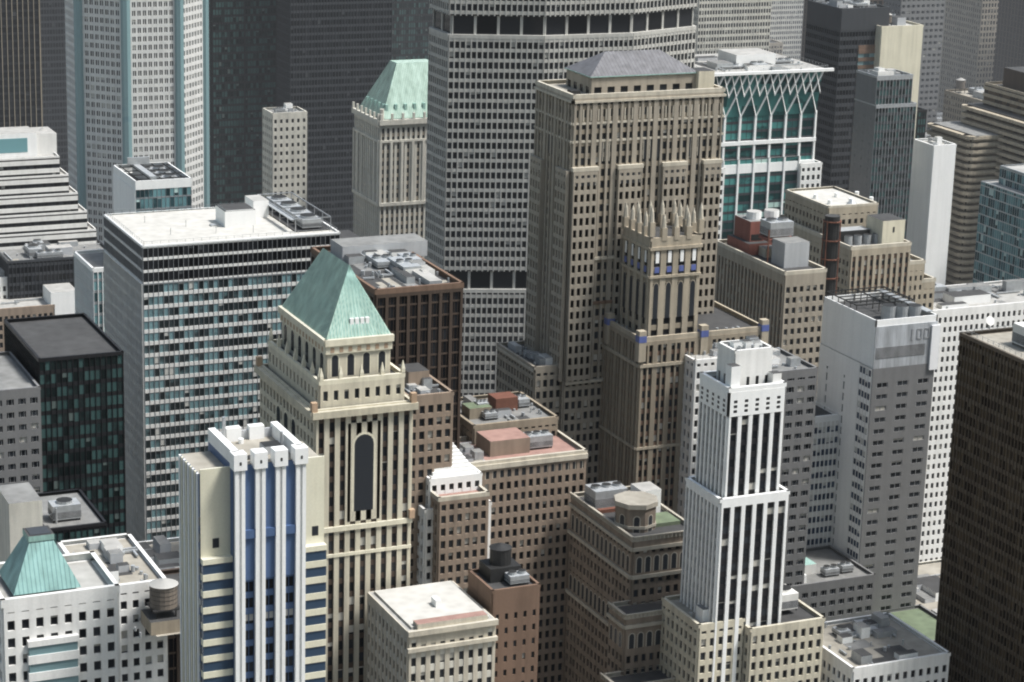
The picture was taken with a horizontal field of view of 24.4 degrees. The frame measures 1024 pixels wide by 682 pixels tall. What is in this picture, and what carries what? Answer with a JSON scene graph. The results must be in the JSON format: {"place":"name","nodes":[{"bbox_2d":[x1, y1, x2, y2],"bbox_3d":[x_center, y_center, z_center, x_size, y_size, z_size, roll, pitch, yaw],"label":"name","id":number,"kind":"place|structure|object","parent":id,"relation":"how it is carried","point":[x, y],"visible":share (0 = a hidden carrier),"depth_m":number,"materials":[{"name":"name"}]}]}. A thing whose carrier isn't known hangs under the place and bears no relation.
{"place":"outdoors","nodes":[
{"label":"outdoors","id":0,"kind":"place"},
{"bbox_2d":[0,0,42,126],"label":"skyscraper","id":1,"kind":"structure","parent":0,"point":[20,75],"depth_m":1200.91,"materials":[{"name":"grey concrete"}]},
{"bbox_2d":[0,351,42,492],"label":"building","id":2,"kind":"structure","parent":0,"point":[20,431],"depth_m":633.25,"materials":[{"name":"concrete"}]},
{"bbox_2d":[40,0,67,172],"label":"dark tower","id":3,"kind":"structure","parent":0,"point":[53,61],"depth_m":1351.18,"materials":[{"name":"grey concrete"}]},
{"bbox_2d":[0,525,120,681],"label":"office building","id":4,"kind":"structure","parent":0,"point":[59,617],"depth_m":436.62,"materials":[{"name":"white concrete"}]},
{"bbox_2d":[37,489,106,544],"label":"building","id":5,"kind":"structure","parent":0,"point":[71,514],"depth_m":580.72,"materials":[{"name":"grey concrete"}]},
{"bbox_2d":[133,567,180,681],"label":"building","id":6,"kind":"structure","parent":0,"point":[160,616],"depth_m":510.87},
{"bbox_2d":[138,535,179,569],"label":"building","id":7,"kind":"structure","parent":0,"point":[162,551],"depth_m":594.94,"materials":[{"name":"grey concrete"}]},
{"bbox_2d":[103,192,359,541],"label":"banded slab","id":8,"kind":"structure","parent":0,"point":[194,298],"depth_m":725.25,"materials":[{"name":"concrete"}]},
{"bbox_2d":[209,0,275,206],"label":"black glass tower","id":9,"kind":"structure","parent":0,"point":[242,63],"depth_m":1210.75,"materials":[{"name":"black glass"}]},
{"bbox_2d":[178,416,326,681],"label":"skyscraper","id":10,"kind":"structure","parent":0,"point":[252,559],"depth_m":424.09,"materials":[{"name":"concrete"}]},
{"bbox_2d":[262,103,307,207],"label":"grey stone block","id":11,"kind":"structure","parent":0,"point":[284,148],"depth_m":1080.83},
{"bbox_2d":[276,0,392,231],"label":"dark tower","id":12,"kind":"structure","parent":0,"point":[333,58],"depth_m":1209.45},
{"bbox_2d":[254,248,418,681],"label":"copper roof tower","id":13,"kind":"structure","parent":0,"point":[332,381],"depth_m":563.50,"materials":[{"name":"beige stone"}]},
{"bbox_2d":[310,233,463,585],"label":"brown block","id":14,"kind":"structure","parent":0,"point":[415,297],"depth_m":648.28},
{"bbox_2d":[351,59,427,257],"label":"skyscraper","id":15,"kind":"structure","parent":0,"point":[389,156],"depth_m":1068.26,"materials":[{"name":"stone"}]},
{"bbox_2d":[392,0,432,59],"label":"skyscraper","id":16,"kind":"structure","parent":0,"point":[412,22],"depth_m":1358.45,"materials":[{"name":"glass"}]},
{"bbox_2d":[366,581,498,681],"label":"office building","id":17,"kind":"structure","parent":0,"point":[444,631],"depth_m":553.67,"materials":[{"name":"concrete"}]},
{"bbox_2d":[460,391,558,444],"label":"tan block","id":18,"kind":"structure","parent":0,"point":[521,411],"depth_m":685.36,"materials":[{"name":"beige concrete"}]},
{"bbox_2d":[459,427,587,681],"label":"red roof block","id":19,"kind":"structure","parent":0,"point":[531,480],"depth_m":671.07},
{"bbox_2d":[496,49,726,483],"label":"skyscraper","id":20,"kind":"structure","parent":0,"point":[615,132],"depth_m":725.43,"materials":[{"name":"stone"}]},
{"bbox_2d":[564,481,683,681],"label":"high-rise building","id":21,"kind":"structure","parent":0,"point":[625,542],"depth_m":654.10,"materials":[{"name":"stone"}]},
{"bbox_2d":[693,0,771,81],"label":"office building","id":22,"kind":"structure","parent":0,"point":[728,24],"depth_m":1312.73,"materials":[{"name":"concrete"}]},
{"bbox_2d":[693,47,833,239],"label":"office building","id":23,"kind":"structure","parent":0,"point":[769,121],"depth_m":995.74,"materials":[{"name":"glass"}]},
{"bbox_2d":[769,39,782,54],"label":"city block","id":24,"kind":"structure","parent":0,"point":[776,45],"depth_m":1604.05,"materials":[{"name":"white concrete"}]},
{"bbox_2d":[770,0,803,60],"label":"pale tower","id":25,"kind":"structure","parent":0,"point":[786,22],"depth_m":1737.22,"materials":[{"name":"concrete"}]},
{"bbox_2d":[800,4,803,60],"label":"skyscraper","id":26,"kind":"structure","parent":0,"point":[802,28],"depth_m":1665.65,"materials":[{"name":"stone"}]},
{"bbox_2d":[801,0,883,61],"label":"skyscraper","id":27,"kind":"structure","parent":0,"point":[880,2],"depth_m":1382.06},
{"bbox_2d":[791,286,940,641],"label":"tower","id":28,"kind":"structure","parent":0,"point":[878,357],"depth_m":724.12,"materials":[{"name":"concrete"}]},
{"bbox_2d":[848,67,916,238],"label":"skyscraper","id":29,"kind":"structure","parent":0,"point":[884,117],"depth_m":1025.76,"materials":[{"name":"metal"}]},
{"bbox_2d":[848,13,923,187],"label":"skyscraper","id":30,"kind":"structure","parent":0,"point":[898,43],"depth_m":1082.65,"materials":[{"name":"beige concrete"}]},
{"bbox_2d":[883,0,945,129],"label":"skyscraper","id":31,"kind":"structure","parent":0,"point":[929,15],"depth_m":1371.33,"materials":[{"name":"concrete"}]},
{"bbox_2d":[915,559,940,613],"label":"building","id":32,"kind":"structure","parent":0,"point":[928,583],"depth_m":785.98,"materials":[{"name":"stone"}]},
{"bbox_2d":[906,136,956,284],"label":"high-rise building","id":33,"kind":"structure","parent":0,"point":[931,192],"depth_m":1091.07,"materials":[{"name":"white concrete"}]},
{"bbox_2d":[936,111,942,121],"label":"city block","id":34,"kind":"structure","parent":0,"point":[939,116],"depth_m":1426.58,"materials":[{"name":"grey concrete"}]},
{"bbox_2d":[942,78,983,121],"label":"building","id":35,"kind":"structure","parent":0,"point":[955,99],"depth_m":1341.53,"materials":[{"name":"beige concrete"}]},
{"bbox_2d":[937,0,998,110],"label":"skyscraper","id":36,"kind":"structure","parent":0,"point":[969,40],"depth_m":1486.55,"materials":[{"name":"grey concrete"}]},
{"bbox_2d":[919,278,1023,561],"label":"high-rise building","id":37,"kind":"structure","parent":0,"point":[957,308],"depth_m":886.94,"materials":[{"name":"white concrete"}]},
{"bbox_2d":[926,66,1023,284],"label":"office building","id":38,"kind":"structure","parent":0,"point":[986,135],"depth_m":1115.00,"materials":[{"name":"brown concrete"}]},
{"bbox_2d":[935,322,1023,681],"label":"skyscraper","id":39,"kind":"structure","parent":0,"point":[979,634],"depth_m":646.65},
{"bbox_2d":[973,164,1023,282],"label":"teal glass tower","id":40,"kind":"structure","parent":0,"point":[999,251],"depth_m":948.24,"materials":[{"name":"glass"}]},
{"bbox_2d":[992,0,1023,81],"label":"skyscraper","id":41,"kind":"structure","parent":0,"point":[1009,47],"depth_m":1438.73,"materials":[{"name":"grey concrete"}]},
{"bbox_3d":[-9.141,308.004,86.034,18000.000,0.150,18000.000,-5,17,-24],"label":"ground","id":42,"kind":"structure","parent":0,"visible":0},
{"bbox_2d":[0,267,7,298],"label":"building","id":43,"kind":"structure","parent":42,"relation":"on","point":[3,287],"depth_m":968.76,"materials":[{"name":"white concrete"}]},
{"bbox_2d":[0,482,42,561],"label":"stone stub","id":44,"kind":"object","parent":42,"relation":"on","point":[20,506],"visible":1,"depth_m":569.40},
{"bbox_2d":[0,283,74,351],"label":"building","id":45,"kind":"structure","parent":42,"relation":"on","point":[57,299],"depth_m":960.01,"materials":[{"name":"white concrete"}]},
{"bbox_2d":[0,126,96,249],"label":"office building","id":46,"kind":"structure","parent":42,"relation":"on","point":[39,197],"depth_m":996.52,"materials":[{"name":"white concrete"}]},
{"bbox_2d":[0,239,103,298],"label":"dark low block","id":47,"kind":"structure","parent":42,"relation":"on","point":[30,268],"depth_m":973.39,"materials":[{"name":"grey concrete"}]},
{"bbox_2d":[4,313,125,534],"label":"office building","id":48,"kind":"structure","parent":42,"relation":"on","point":[73,365],"depth_m":647.24,"materials":[{"name":"black glass"}]},
{"bbox_2d":[57,533,167,681],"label":"pale block","id":49,"kind":"structure","parent":42,"relation":"on","point":[130,565],"depth_m":520.07,"materials":[{"name":"white concrete"}]},
{"bbox_2d":[74,156,191,331],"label":"glass box","id":50,"kind":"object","parent":42,"relation":"on","point":[140,183],"visible":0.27,"depth_m":786.98,"materials":[{"name":"metal"}]},
{"bbox_2d":[65,0,209,243],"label":"skyscraper","id":51,"kind":"structure","parent":42,"relation":"on","point":[137,78],"depth_m":1086.17,"materials":[{"name":"white concrete"}]},
{"bbox_2d":[416,443,491,584],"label":"building","id":52,"kind":"structure","parent":42,"relation":"on","point":[461,474],"depth_m":640.44,"materials":[{"name":"white concrete"}]},
{"bbox_2d":[430,485,489,593],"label":"building","id":53,"kind":"structure","parent":42,"relation":"on","point":[460,534],"depth_m":638.53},
{"bbox_2d":[468,543,540,681],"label":"brick stub","id":54,"kind":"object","parent":42,"relation":"on","point":[503,587],"visible":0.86,"depth_m":564.40,"materials":[{"name":"brown brick"}]},
{"bbox_2d":[424,0,697,396],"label":"skyscraper","id":55,"kind":"structure","parent":42,"relation":"on","point":[490,62],"depth_m":953.57,"materials":[{"name":"concrete"}]},
{"bbox_2d":[606,600,663,675],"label":"building","id":56,"kind":"structure","parent":42,"relation":"on","point":[634,636],"depth_m":634.59,"materials":[{"name":"brown stone"}]},
{"bbox_2d":[600,665,675,681],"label":"building","id":57,"kind":"structure","parent":42,"relation":"on","point":[658,675],"depth_m":632.84,"materials":[{"name":"grey concrete"}]},
{"bbox_2d":[597,199,768,512],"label":"skyscraper","id":58,"kind":"structure","parent":42,"relation":"on","point":[657,332],"depth_m":718.09,"materials":[{"name":"brown stone"}]},
{"bbox_2d":[677,342,717,517],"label":"building","id":59,"kind":"structure","parent":42,"relation":"on","point":[695,365],"depth_m":718.08,"materials":[{"name":"white concrete"}]},
{"bbox_2d":[659,594,745,681],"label":"building","id":60,"kind":"structure","parent":42,"relation":"on","point":[686,646],"depth_m":622.21,"materials":[{"name":"beige stone"}]},
{"bbox_2d":[680,335,789,681],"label":"skyscraper","id":61,"kind":"structure","parent":42,"relation":"on","point":[735,523],"depth_m":613.84,"materials":[{"name":"white concrete"}]},
{"bbox_2d":[741,584,825,681],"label":"building","id":62,"kind":"structure","parent":42,"relation":"on","point":[789,648],"depth_m":626.25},
{"bbox_2d":[772,347,818,585],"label":"building","id":63,"kind":"structure","parent":42,"relation":"on","point":[799,375],"depth_m":693.11,"materials":[{"name":"concrete"}]},
{"bbox_2d":[714,186,935,396],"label":"brick lofts","id":64,"kind":"structure","parent":42,"relation":"on","point":[797,260],"depth_m":814.46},
{"bbox_2d":[804,0,889,190],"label":"dark slab","id":65,"kind":"structure","parent":42,"relation":"on","point":[838,32],"depth_m":1084.59,"materials":[{"name":"grey concrete"}]},
{"bbox_2d":[820,611,950,681],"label":"office building","id":66,"kind":"structure","parent":42,"relation":"on","point":[878,646],"depth_m":639.12,"materials":[{"name":"grey concrete"}]},
{"bbox_2d":[915,107,926,138],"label":"dark glass","id":67,"kind":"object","parent":42,"relation":"on","point":[921,123],"visible":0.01,"depth_m":1101.37,"materials":[{"name":"glass"}]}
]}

